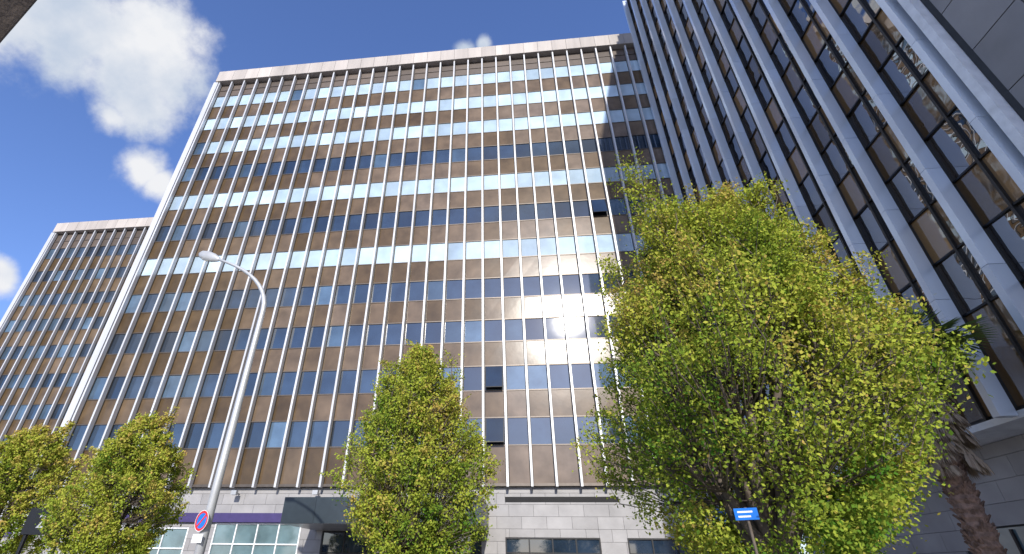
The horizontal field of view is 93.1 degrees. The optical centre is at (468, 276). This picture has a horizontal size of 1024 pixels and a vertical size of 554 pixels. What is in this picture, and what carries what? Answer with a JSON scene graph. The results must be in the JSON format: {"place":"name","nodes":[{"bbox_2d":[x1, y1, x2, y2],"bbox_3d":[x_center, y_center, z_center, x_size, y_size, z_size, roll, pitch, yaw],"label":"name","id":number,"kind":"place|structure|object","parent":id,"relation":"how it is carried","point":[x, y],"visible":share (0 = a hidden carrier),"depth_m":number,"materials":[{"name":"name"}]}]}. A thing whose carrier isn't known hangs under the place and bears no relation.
{"place":"outdoors","nodes":[
{"label":"outdoors","id":0,"kind":"place"},
{"bbox_2d":[0,516,14,545],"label":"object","id":1,"kind":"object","parent":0,"point":[5,536],"depth_m":44.26,"materials":[{"name":"grey stone"}]},
{"bbox_2d":[0,227,147,516],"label":"curtain wall","id":2,"kind":"structure","parent":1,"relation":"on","point":[54,320],"depth_m":56.06,"materials":[{"name":"brown glass"}]},
{"bbox_2d":[53,217,153,233],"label":"parapet","id":3,"kind":"structure","parent":2,"relation":"on","point":[103,225],"depth_m":62.79,"materials":[{"name":"white concrete"}]},
{"bbox_2d":[0,0,36,42],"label":"concrete pillar","id":4,"kind":"structure","parent":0,"point":[13,13],"depth_m":5.32,"materials":[{"name":"concrete"}]},
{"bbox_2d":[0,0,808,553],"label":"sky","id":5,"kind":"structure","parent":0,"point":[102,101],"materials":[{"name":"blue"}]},
{"bbox_2d":[622,0,1023,553],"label":"glass office tower","id":6,"kind":"structure","parent":0,"point":[895,128],"depth_m":16.52,"materials":[{"name":"grey metal"}]},
{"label":"pavement","id":7,"kind":"structure","parent":0,"visible":0},
{"bbox_2d":[0,420,88,553],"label":"deciduous tree","id":8,"kind":"object","parent":7,"relation":"on","point":[22,450],"visible":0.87,"depth_m":19.89,"materials":[{"name":"green plant"}]},
{"bbox_2d":[15,508,73,553],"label":"building number sign","id":9,"kind":"object","parent":7,"relation":"on","point":[30,527],"visible":0.45,"depth_m":17.23,"materials":[{"name":"black metal"}]},
{"bbox_2d":[35,406,197,553],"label":"deciduous tree","id":10,"kind":"object","parent":7,"relation":"on","point":[103,499],"visible":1,"depth_m":16.45,"materials":[{"name":"green plant"}]},
{"bbox_2d":[194,251,266,553],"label":"street lamp","id":11,"kind":"object","parent":7,"relation":"on","point":[207,256],"visible":1,"depth_m":13.97,"materials":[{"name":"grey metal"}]},
{"bbox_2d":[191,510,208,542],"bbox_3d":[-6.823,6.419,12.434,0.500,0.750,0.179,-15,-35,24],"label":"no parking sign","id":12,"kind":"object","parent":11,"relation":"attached to","point":[201,520],"visible":1,"depth_m":12.38,"materials":[{"name":"blue metal"}]},
{"bbox_2d":[23,486,746,553],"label":"podium stone","id":13,"kind":"object","parent":7,"relation":"on","point":[611,526],"visible":0.38,"depth_m":27.42,"materials":[{"name":"grey stone"}]},
{"bbox_2d":[78,513,281,522],"bbox_3d":[-17.677,14.578,29.289,17.600,0.500,0.218,-3,-32,6],"label":"purple fascia band","id":14,"kind":"object","parent":13,"relation":"attached to","point":[244,517],"visible":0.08,"depth_m":28.79,"materials":[{"name":"purple metal"}]},
{"bbox_2d":[9,45,734,553],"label":"curtain wall","id":15,"kind":"structure","parent":13,"relation":"on","point":[337,217],"depth_m":37.17,"materials":[{"name":"brown glass"}]},
{"bbox_2d":[216,33,633,84],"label":"parapet","id":16,"kind":"structure","parent":15,"relation":"on","point":[503,52],"depth_m":49.39,"materials":[{"name":"white concrete"}]},
{"bbox_2d":[485,199,607,443],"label":"open windows","id":17,"kind":"structure","parent":15,"relation":"attached to","point":[494,431],"depth_m":30.96,"materials":[{"name":"black glass"}]},
{"bbox_2d":[280,497,488,530],"bbox_3d":[-4.157,12.807,26.007,10.180,1.220,4.540,-3,-32,6],"label":"entrance canopy","id":18,"kind":"object","parent":13,"relation":"attached to","point":[317,513],"visible":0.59,"depth_m":24.45,"materials":[{"name":"metal"}]},
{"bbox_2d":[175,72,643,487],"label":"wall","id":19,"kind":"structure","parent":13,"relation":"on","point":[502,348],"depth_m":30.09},
{"bbox_2d":[147,497,701,553],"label":"shopfront windows","id":20,"kind":"structure","parent":13,"relation":"on","point":[253,538],"depth_m":27.82,"materials":[{"name":"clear glass"}]},
{"bbox_2d":[230,490,725,523],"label":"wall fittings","id":21,"kind":"object","parent":13,"relation":"attached to","point":[235,492],"depth_m":28.66,"materials":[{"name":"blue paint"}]},
{"bbox_2d":[313,339,502,553],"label":"deciduous tree","id":22,"kind":"object","parent":7,"relation":"on","point":[383,504],"visible":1,"depth_m":12.82,"materials":[{"name":"green plant"}]},
{"bbox_2d":[733,507,759,553],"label":"blue street sign","id":23,"kind":"object","parent":7,"relation":"on","point":[747,514],"visible":1,"depth_m":6.29,"materials":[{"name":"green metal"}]},
{"bbox_2d":[569,147,996,553],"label":"deciduous tree","id":24,"kind":"object","parent":7,"relation":"on","point":[779,480],"visible":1,"depth_m":7.36,"materials":[{"name":"green plant"}]},
{"bbox_2d":[840,298,1007,553],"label":"palm tree","id":25,"kind":"object","parent":7,"relation":"on","point":[980,533],"visible":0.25,"depth_m":11.67,"materials":[{"name":"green plant"}]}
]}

